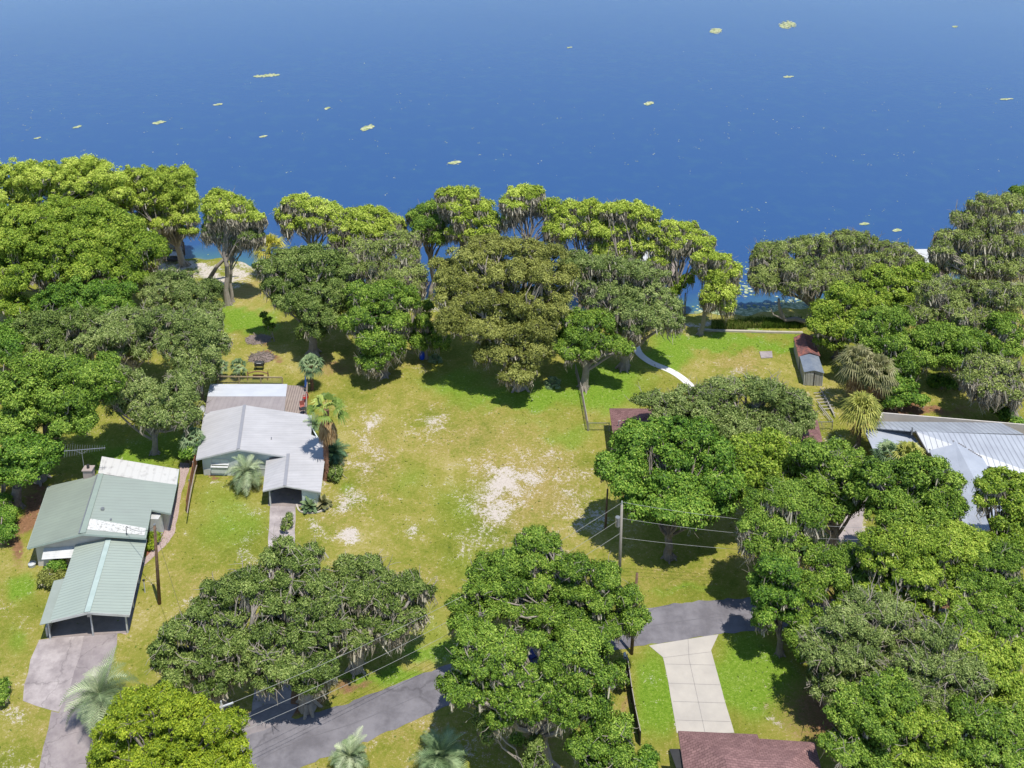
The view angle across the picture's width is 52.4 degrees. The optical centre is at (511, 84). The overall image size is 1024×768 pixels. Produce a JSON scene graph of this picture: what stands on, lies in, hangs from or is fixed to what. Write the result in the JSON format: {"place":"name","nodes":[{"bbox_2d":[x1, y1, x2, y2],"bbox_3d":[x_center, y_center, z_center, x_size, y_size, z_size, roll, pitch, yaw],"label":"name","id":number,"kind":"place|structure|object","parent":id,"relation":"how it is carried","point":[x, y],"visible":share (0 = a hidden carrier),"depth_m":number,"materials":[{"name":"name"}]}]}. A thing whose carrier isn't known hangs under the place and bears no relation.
{"place":"outdoors","nodes":[
{"label":"outdoors","id":0,"kind":"place"},
{"bbox_2d":[0,0,1023,313],"bbox_3d":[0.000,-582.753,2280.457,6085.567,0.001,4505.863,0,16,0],"label":"lake water","id":1,"kind":"structure","parent":0,"point":[552,96],"depth_m":234.25,"materials":[{"name":"liquid"}]},
{"bbox_2d":[285,245,809,315],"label":"lily pads","id":2,"kind":"object","parent":1,"relation":"on","point":[799,304],"visible":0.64,"depth_m":142.02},
{"bbox_2d":[0,256,1023,767],"bbox_3d":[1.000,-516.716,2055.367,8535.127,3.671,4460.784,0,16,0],"label":"ground","id":3,"kind":"structure","parent":0,"point":[564,498],"depth_m":101.77,"materials":[{"name":"plant"}]},
{"bbox_2d":[0,490,21,544],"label":"shrub","id":4,"kind":"object","parent":3,"relation":"on","point":[9,530],"visible":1,"depth_m":98.36,"materials":[{"name":"green plant"}]},
{"bbox_2d":[0,318,30,381],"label":"camphor","id":5,"kind":"object","parent":3,"relation":"on","point":[10,339],"visible":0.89,"depth_m":120.15,"materials":[{"name":"green plant"}]},
{"bbox_2d":[0,259,30,318],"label":"live oak","id":6,"kind":"object","parent":3,"relation":"on","point":[10,305],"visible":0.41,"depth_m":130.85,"materials":[{"name":"green plant"}]},
{"bbox_2d":[0,426,68,508],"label":"laurel oak","id":7,"kind":"object","parent":3,"relation":"on","point":[25,456],"visible":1,"depth_m":100.01,"materials":[{"name":"green plant"}]},
{"bbox_2d":[0,157,92,285],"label":"cypress","id":8,"kind":"object","parent":3,"relation":"on","point":[27,182],"visible":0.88,"depth_m":142.49,"materials":[{"name":"green plant"}]},
{"bbox_2d":[36,566,65,589],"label":"shrub","id":9,"kind":"object","parent":3,"relation":"on","point":[47,577],"visible":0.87,"depth_m":91.82,"materials":[{"name":"green plant"}]},
{"bbox_2d":[23,636,83,711],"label":"driveway","id":10,"kind":"structure","parent":3,"relation":"on","point":[52,666],"depth_m":83.12,"materials":[{"name":"concrete"}]},
{"bbox_2d":[6,301,102,359],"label":"live oak","id":11,"kind":"object","parent":3,"relation":"on","point":[55,332],"visible":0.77,"depth_m":121.26,"materials":[{"name":"green plant"}]},
{"bbox_2d":[0,347,127,486],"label":"laurel oak","id":12,"kind":"object","parent":3,"relation":"on","point":[52,398],"visible":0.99,"depth_m":103.79,"materials":[{"name":"green plant"}]},
{"bbox_2d":[0,193,147,308],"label":"maple","id":13,"kind":"object","parent":3,"relation":"on","point":[65,224],"visible":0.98,"depth_m":134.54,"materials":[{"name":"green plant"}]},
{"bbox_2d":[39,634,116,767],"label":"driveway","id":14,"kind":"structure","parent":3,"relation":"on","point":[68,746],"depth_m":78.35,"materials":[{"name":"grey concrete"}]},
{"bbox_2d":[27,275,138,314],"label":"evergreen","id":15,"kind":"object","parent":3,"relation":"on","point":[104,294],"visible":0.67,"depth_m":129.48,"materials":[{"name":"green plant"}]},
{"bbox_2d":[0,223,171,310],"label":"maple","id":16,"kind":"object","parent":3,"relation":"on","point":[130,262],"visible":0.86,"depth_m":133.00,"materials":[{"name":"green plant"}]},
{"bbox_2d":[58,153,136,210],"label":"cypress","id":17,"kind":"object","parent":3,"relation":"on","point":[107,184],"visible":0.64,"depth_m":143.84,"materials":[{"name":"green plant"}]},
{"bbox_2d":[59,646,139,735],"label":"pindo palm","id":18,"kind":"object","parent":3,"relation":"on","point":[100,697],"visible":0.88,"depth_m":77.68,"materials":[{"name":"green plant"}]},
{"bbox_2d":[27,456,178,638],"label":"house","id":19,"kind":"structure","parent":3,"relation":"on","point":[86,521],"depth_m":93.93,"materials":[{"name":"metal"}]},
{"bbox_2d":[70,298,177,379],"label":"live oak","id":20,"kind":"object","parent":3,"relation":"on","point":[134,335],"visible":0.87,"depth_m":119.78,"materials":[{"name":"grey plant"}]},
{"bbox_2d":[100,362,202,455],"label":"live oak","id":21,"kind":"object","parent":3,"relation":"on","point":[144,402],"visible":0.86,"depth_m":108.19,"materials":[{"name":"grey plant"}]},
{"bbox_2d":[117,162,201,266],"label":"cypress","id":22,"kind":"object","parent":3,"relation":"on","point":[165,203],"visible":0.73,"depth_m":148.73,"materials":[{"name":"green plant"}]},
{"bbox_2d":[144,463,189,564],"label":"path","id":23,"kind":"structure","parent":3,"relation":"on","point":[168,534],"depth_m":100.76,"materials":[{"name":"concrete"}]},
{"bbox_2d":[79,679,258,767],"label":"lime green tree","id":24,"kind":"object","parent":3,"relation":"on","point":[148,727],"visible":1,"depth_m":69.79,"materials":[{"name":"green plant"}]},
{"bbox_2d":[132,266,227,313],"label":"live oak","id":25,"kind":"object","parent":3,"relation":"on","point":[173,285],"visible":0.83,"depth_m":133.65,"materials":[{"name":"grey plant"}]},
{"bbox_2d":[178,425,205,453],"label":"cabbage palm","id":26,"kind":"object","parent":3,"relation":"on","point":[194,431],"visible":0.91,"depth_m":107.98,"materials":[{"name":"green plant"}]},
{"bbox_2d":[154,299,232,402],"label":"live oak","id":27,"kind":"object","parent":3,"relation":"on","point":[195,330],"visible":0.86,"depth_m":117.24,"materials":[{"name":"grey plant"}]},
{"bbox_2d":[145,550,297,710],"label":"live oak","id":28,"kind":"object","parent":3,"relation":"on","point":[208,626],"visible":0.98,"depth_m":78.15,"materials":[{"name":"green plant"}]},
{"bbox_2d":[198,223,266,302],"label":"live oak","id":29,"kind":"object","parent":3,"relation":"on","point":[249,238],"visible":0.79,"depth_m":139.44,"materials":[{"name":"green plant"}]},
{"bbox_2d":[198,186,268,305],"bbox_3d":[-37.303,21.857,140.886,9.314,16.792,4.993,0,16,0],"label":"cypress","id":30,"kind":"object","parent":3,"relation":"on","point":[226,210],"visible":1,"depth_m":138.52,"materials":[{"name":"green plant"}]},
{"bbox_2d":[224,454,264,497],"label":"pindo palm","id":31,"kind":"object","parent":3,"relation":"on","point":[244,473],"visible":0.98,"depth_m":104.06,"materials":[{"name":"green plant"}]},
{"bbox_2d":[196,377,324,506],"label":"house","id":32,"kind":"structure","parent":3,"relation":"on","point":[268,427],"depth_m":108.04,"materials":[{"name":"silver metal"}]},
{"bbox_2d":[250,233,287,262],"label":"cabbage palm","id":33,"kind":"object","parent":3,"relation":"on","point":[271,242],"visible":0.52,"depth_m":148.28,"materials":[{"name":"yellow plant"}]},
{"bbox_2d":[242,703,298,737],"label":"driveway apron","id":34,"kind":"object","parent":3,"relation":"on","point":[268,714],"visible":0.73,"depth_m":79.11,"materials":[{"name":"concrete"}]},
{"bbox_2d":[252,506,295,710],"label":"driveway","id":35,"kind":"structure","parent":3,"relation":"on","point":[277,514],"depth_m":98.36,"materials":[{"name":"concrete"}]},
{"bbox_2d":[241,524,350,719],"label":"live oak","id":36,"kind":"object","parent":3,"relation":"on","point":[301,626],"visible":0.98,"depth_m":78.40,"materials":[{"name":"green plant"}]},
{"bbox_2d":[251,241,357,356],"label":"live oak","id":37,"kind":"object","parent":3,"relation":"on","point":[305,283],"visible":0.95,"depth_m":127.90,"materials":[{"name":"green plant"}]},
{"bbox_2d":[270,192,343,243],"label":"cypress","id":38,"kind":"object","parent":3,"relation":"on","point":[301,214],"visible":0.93,"depth_m":142.18,"materials":[{"name":"green plant"}]},
{"bbox_2d":[297,352,324,390],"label":"cabbage palm","id":39,"kind":"object","parent":3,"relation":"on","point":[308,360],"visible":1,"depth_m":120.48,"materials":[{"name":"green plant"}]},
{"bbox_2d":[304,392,350,480],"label":"washington palm","id":40,"kind":"object","parent":3,"relation":"on","point":[327,429],"visible":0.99,"depth_m":104.26,"materials":[{"name":"green plant"}]},
{"bbox_2d":[328,726,369,767],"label":"pindo palm","id":41,"kind":"object","parent":3,"relation":"on","point":[346,753],"visible":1,"depth_m":74.53,"materials":[{"name":"green plant"}]},
{"bbox_2d":[326,203,408,283],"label":"cypress","id":42,"kind":"object","parent":3,"relation":"on","point":[371,221],"visible":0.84,"depth_m":140.05,"materials":[{"name":"green plant"}]},
{"bbox_2d":[336,276,422,379],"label":"live oak","id":43,"kind":"object","parent":3,"relation":"on","point":[382,344],"visible":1,"depth_m":122.59,"materials":[{"name":"green plant"}]},
{"bbox_2d":[322,552,439,678],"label":"live oak","id":44,"kind":"object","parent":3,"relation":"on","point":[377,592],"visible":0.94,"depth_m":81.60,"materials":[{"name":"green plant"}]},
{"bbox_2d":[336,228,430,322],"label":"live oak","id":45,"kind":"object","parent":3,"relation":"on","point":[373,262],"visible":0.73,"depth_m":130.13,"materials":[{"name":"green plant"}]},
{"bbox_2d":[406,298,450,359],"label":"live oak","id":46,"kind":"object","parent":3,"relation":"on","point":[423,336],"visible":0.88,"depth_m":126.83,"materials":[{"name":"green plant"}]},
{"bbox_2d":[405,196,452,300],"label":"laurel oak","id":47,"kind":"object","parent":3,"relation":"on","point":[425,222],"visible":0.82,"depth_m":140.12,"materials":[{"name":"green plant"}]},
{"bbox_2d":[408,725,468,767],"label":"pindo palm","id":48,"kind":"object","parent":3,"relation":"on","point":[443,754],"visible":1,"depth_m":74.48,"materials":[{"name":"green plant"}]},
{"bbox_2d":[433,184,505,286],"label":"cypress","id":49,"kind":"object","parent":3,"relation":"on","point":[467,211],"visible":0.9,"depth_m":137.16,"materials":[{"name":"green plant"}]},
{"bbox_2d":[427,231,582,392],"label":"live oak","id":50,"kind":"object","parent":3,"relation":"on","point":[506,320],"visible":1,"depth_m":120.32,"materials":[{"name":"green plant"}]},
{"bbox_2d":[465,704,552,767],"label":"live oak","id":51,"kind":"object","parent":3,"relation":"on","point":[534,756],"visible":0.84,"depth_m":72.82,"materials":[{"name":"green plant"}]},
{"bbox_2d":[0,327,1021,767],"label":"grass tufts","id":52,"kind":"object","parent":3,"relation":"on","point":[468,507],"visible":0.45,"depth_m":102.82,"materials":[{"name":"plant"}]},
{"bbox_2d":[433,610,620,767],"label":"live oak","id":53,"kind":"object","parent":3,"relation":"on","point":[502,677],"visible":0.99,"depth_m":72.51,"materials":[{"name":"green plant"}]},
{"bbox_2d":[496,182,562,286],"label":"cypress","id":54,"kind":"object","parent":3,"relation":"on","point":[520,204],"visible":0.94,"depth_m":135.28,"materials":[{"name":"green plant"}]},
{"bbox_2d":[444,524,653,664],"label":"live oak","id":55,"kind":"object","parent":3,"relation":"on","point":[535,577],"visible":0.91,"depth_m":81.20,"materials":[{"name":"green plant"}]},
{"bbox_2d":[540,196,608,308],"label":"cypress","id":56,"kind":"object","parent":3,"relation":"on","point":[572,220],"visible":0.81,"depth_m":134.14,"materials":[{"name":"green plant"}]},
{"bbox_2d":[552,305,636,392],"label":"live oak","id":57,"kind":"object","parent":3,"relation":"on","point":[582,339],"visible":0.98,"depth_m":120.55,"materials":[{"name":"green plant"}]},
{"bbox_2d":[563,710,641,767],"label":"live oak","id":58,"kind":"object","parent":3,"relation":"on","point":[610,744],"visible":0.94,"depth_m":71.11,"materials":[{"name":"green plant"}]},
{"bbox_2d":[557,248,686,372],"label":"live oak","id":59,"kind":"object","parent":3,"relation":"on","point":[616,287],"visible":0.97,"depth_m":124.16,"materials":[{"name":"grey plant"}]},
{"bbox_2d":[588,198,662,269],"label":"cypress","id":60,"kind":"object","parent":3,"relation":"on","point":[634,226],"visible":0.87,"depth_m":133.90,"materials":[{"name":"green plant"}]},
{"bbox_2d":[636,741,660,767],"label":"shrub","id":61,"kind":"object","parent":3,"relation":"on","point":[648,756],"visible":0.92,"depth_m":74.08,"materials":[{"name":"green plant"}]},
{"bbox_2d":[593,413,749,563],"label":"camphor tree","id":62,"kind":"object","parent":3,"relation":"on","point":[669,463],"visible":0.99,"depth_m":94.03,"materials":[{"name":"green plant"}]},
{"bbox_2d":[646,216,716,297],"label":"cypress","id":63,"kind":"object","parent":3,"relation":"on","point":[677,240],"visible":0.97,"depth_m":134.04,"materials":[{"name":"green plant"}]},
{"bbox_2d":[649,634,733,732],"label":"driveway","id":64,"kind":"structure","parent":3,"relation":"on","point":[704,671],"depth_m":81.72,"materials":[{"name":"concrete"}]},
{"bbox_2d":[609,408,822,461],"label":"house","id":65,"kind":"structure","parent":3,"relation":"on","point":[618,416],"depth_m":110.70,"materials":[{"name":"brown"}]},
{"bbox_2d":[689,245,745,336],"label":"cypress","id":66,"kind":"object","parent":3,"relation":"on","point":[720,274],"visible":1,"depth_m":131.70,"materials":[{"name":"green plant"}]},
{"bbox_2d":[625,365,823,440],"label":"live oak","id":67,"kind":"object","parent":3,"relation":"on","point":[715,400],"visible":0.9,"depth_m":106.56,"materials":[{"name":"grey plant"}]},
{"bbox_2d":[711,315,803,329],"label":"reeds","id":68,"kind":"object","parent":3,"relation":"on","point":[759,322],"visible":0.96,"depth_m":135.96,"materials":[{"name":"plant"}]},
{"bbox_2d":[729,426,813,503],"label":"live oak","id":69,"kind":"object","parent":3,"relation":"on","point":[763,453],"visible":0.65,"depth_m":95.88,"materials":[{"name":"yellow plant"}]},
{"bbox_2d":[742,551,806,658],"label":"tree","id":70,"kind":"object","parent":3,"relation":"on","point":[774,592],"visible":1,"depth_m":82.63,"materials":[{"name":"green plant"}]},
{"bbox_2d":[735,474,827,570],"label":"live oak","id":71,"kind":"object","parent":3,"relation":"on","point":[783,517],"visible":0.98,"depth_m":86.76,"materials":[{"name":"green plant"}]},
{"bbox_2d":[746,232,846,313],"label":"live oak","id":72,"kind":"object","parent":3,"relation":"on","point":[776,267],"visible":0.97,"depth_m":134.97,"materials":[{"name":"green plant"}]},
{"bbox_2d":[781,581,828,663],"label":"tree","id":73,"kind":"object","parent":3,"relation":"on","point":[808,613],"visible":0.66,"depth_m":82.96,"materials":[{"name":"green plant"}]},
{"bbox_2d":[794,333,819,368],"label":"shed","id":74,"kind":"structure","parent":3,"relation":"on","point":[803,344],"depth_m":127.62,"materials":[{"name":"brown"}]},
{"bbox_2d":[799,354,823,385],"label":"shed","id":75,"kind":"structure","parent":3,"relation":"on","point":[811,370],"depth_m":122.79,"materials":[{"name":"grey metal"}]},
{"bbox_2d":[785,433,866,546],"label":"live oak","id":76,"kind":"object","parent":3,"relation":"on","point":[830,462],"visible":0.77,"depth_m":93.11,"materials":[{"name":"green plant"}]},
{"bbox_2d":[804,279,862,359],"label":"maple","id":77,"kind":"object","parent":3,"relation":"on","point":[835,313],"visible":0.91,"depth_m":126.65,"materials":[{"name":"plant"}]},
{"bbox_2d":[800,531,884,604],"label":"live oak","id":78,"kind":"object","parent":3,"relation":"on","point":[838,568],"visible":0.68,"depth_m":85.11,"materials":[{"name":"green plant"}]},
{"bbox_2d":[795,591,901,705],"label":"live oak","id":79,"kind":"object","parent":3,"relation":"on","point":[836,646],"visible":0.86,"depth_m":77.34,"materials":[{"name":"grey plant"}]},
{"bbox_2d":[831,342,883,397],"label":"cabbage palm","id":80,"kind":"object","parent":3,"relation":"on","point":[858,352],"visible":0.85,"depth_m":116.83,"materials":[{"name":"green plant"}]},
{"bbox_2d":[837,391,885,447],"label":"cabbage palm","id":81,"kind":"object","parent":3,"relation":"on","point":[862,401],"visible":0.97,"depth_m":109.41,"materials":[{"name":"green plant"}]},
{"bbox_2d":[804,227,926,298],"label":"live oak","id":82,"kind":"object","parent":3,"relation":"on","point":[856,250],"visible":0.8,"depth_m":134.76,"materials":[{"name":"green plant"}]},
{"bbox_2d":[815,664,923,767],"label":"live oak","id":83,"kind":"object","parent":3,"relation":"on","point":[855,712],"visible":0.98,"depth_m":71.32,"materials":[{"name":"green plant"}]},
{"bbox_2d":[856,352,900,401],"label":"cabbage palm","id":84,"kind":"object","parent":3,"relation":"on","point":[882,361],"visible":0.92,"depth_m":115.73,"materials":[{"name":"green plant"}]},
{"bbox_2d":[828,578,940,627],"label":"live oak","id":85,"kind":"object","parent":3,"relation":"on","point":[925,610],"visible":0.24,"depth_m":82.11,"materials":[{"name":"green plant"}]},
{"bbox_2d":[840,573,933,682],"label":"live oak","id":86,"kind":"object","parent":3,"relation":"on","point":[894,614],"visible":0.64,"depth_m":78.83,"materials":[{"name":"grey plant"}]},
{"bbox_2d":[844,302,938,378],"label":"live oak","id":87,"kind":"object","parent":3,"relation":"on","point":[876,329],"visible":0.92,"depth_m":119.64,"materials":[{"name":"green plant"}]},
{"bbox_2d":[852,260,938,310],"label":"live oak","id":88,"kind":"object","parent":3,"relation":"on","point":[887,286],"visible":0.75,"depth_m":130.34,"materials":[{"name":"green plant"}]},
{"bbox_2d":[877,365,931,410],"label":"maple","id":89,"kind":"object","parent":3,"relation":"on","point":[906,393],"visible":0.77,"depth_m":116.98,"materials":[{"name":"green plant"}]},
{"bbox_2d":[842,450,972,528],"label":"live oak","id":90,"kind":"object","parent":3,"relation":"on","point":[908,489],"visible":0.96,"depth_m":90.19,"materials":[{"name":"green plant"}]},
{"bbox_2d":[868,704,969,767],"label":"live oak","id":91,"kind":"object","parent":3,"relation":"on","point":[928,732],"visible":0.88,"depth_m":70.28,"materials":[{"name":"green plant"}]},
{"bbox_2d":[851,517,991,620],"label":"live oak","id":92,"kind":"object","parent":3,"relation":"on","point":[924,562],"visible":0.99,"depth_m":82.73,"materials":[{"name":"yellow plant"}]},
{"bbox_2d":[879,608,998,720],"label":"live oak","id":93,"kind":"object","parent":3,"relation":"on","point":[942,676],"visible":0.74,"depth_m":74.81,"materials":[{"name":"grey plant"}]},
{"bbox_2d":[926,372,957,389],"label":"hedge bush","id":94,"kind":"object","parent":3,"relation":"on","point":[934,380],"visible":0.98,"depth_m":121.52,"materials":[{"name":"green plant"}]},
{"bbox_2d":[864,412,1023,530],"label":"house","id":95,"kind":"structure","parent":3,"relation":"on","point":[969,449],"depth_m":106.41,"materials":[{"name":"white metal"}]},
{"bbox_2d":[902,269,1023,334],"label":"live oak","id":96,"kind":"object","parent":3,"relation":"on","point":[958,297],"visible":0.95,"depth_m":124.47,"materials":[{"name":"green plant"}]},
{"bbox_2d":[909,310,1023,390],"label":"live oak","id":97,"kind":"object","parent":3,"relation":"on","point":[953,344],"visible":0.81,"depth_m":119.53,"materials":[{"name":"green plant"}]},
{"bbox_2d":[926,190,1023,332],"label":"live oak","id":98,"kind":"object","parent":3,"relation":"on","point":[990,228],"visible":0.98,"depth_m":132.57,"materials":[{"name":"green plant"}]},
{"bbox_2d":[936,596,1023,641],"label":"live oak","id":99,"kind":"object","parent":3,"relation":"on","point":[992,621],"visible":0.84,"depth_m":79.82,"materials":[{"name":"green plant"}]},
{"bbox_2d":[942,687,1023,767],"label":"live oak","id":100,"kind":"object","parent":3,"relation":"on","point":[994,732],"visible":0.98,"depth_m":70.72,"materials":[{"name":"green plant"}]},
{"bbox_2d":[944,540,1023,615],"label":"live oak","id":101,"kind":"object","parent":3,"relation":"on","point":[996,578],"visible":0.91,"depth_m":82.25,"materials":[{"name":"green plant"}]},
{"bbox_2d":[948,622,1023,709],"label":"live oak","id":102,"kind":"object","parent":3,"relation":"on","point":[1004,658],"visible":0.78,"depth_m":75.39,"materials":[{"name":"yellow plant"}]},
{"bbox_2d":[954,343,1023,422],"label":"live oak","id":103,"kind":"object","parent":3,"relation":"on","point":[985,380],"visible":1,"depth_m":113.10,"materials":[{"name":"green plant"}]},
{"bbox_2d":[970,465,1023,552],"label":"live oak","id":104,"kind":"object","parent":3,"relation":"on","point":[999,485],"visible":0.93,"depth_m":89.30,"materials":[{"name":"green plant"}]},
{"bbox_2d":[233,597,1023,767],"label":"road","id":105,"kind":"structure","parent":0,"point":[266,742],"depth_m":80.05,"materials":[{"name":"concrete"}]},
{"bbox_2d":[669,731,820,767],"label":"house","id":106,"kind":"structure","parent":0,"point":[713,750],"depth_m":72.53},
{"bbox_2d":[811,504,864,569],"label":"driveway","id":107,"kind":"structure","parent":0,"point":[853,523],"depth_m":99.15,"materials":[{"name":"concrete"}]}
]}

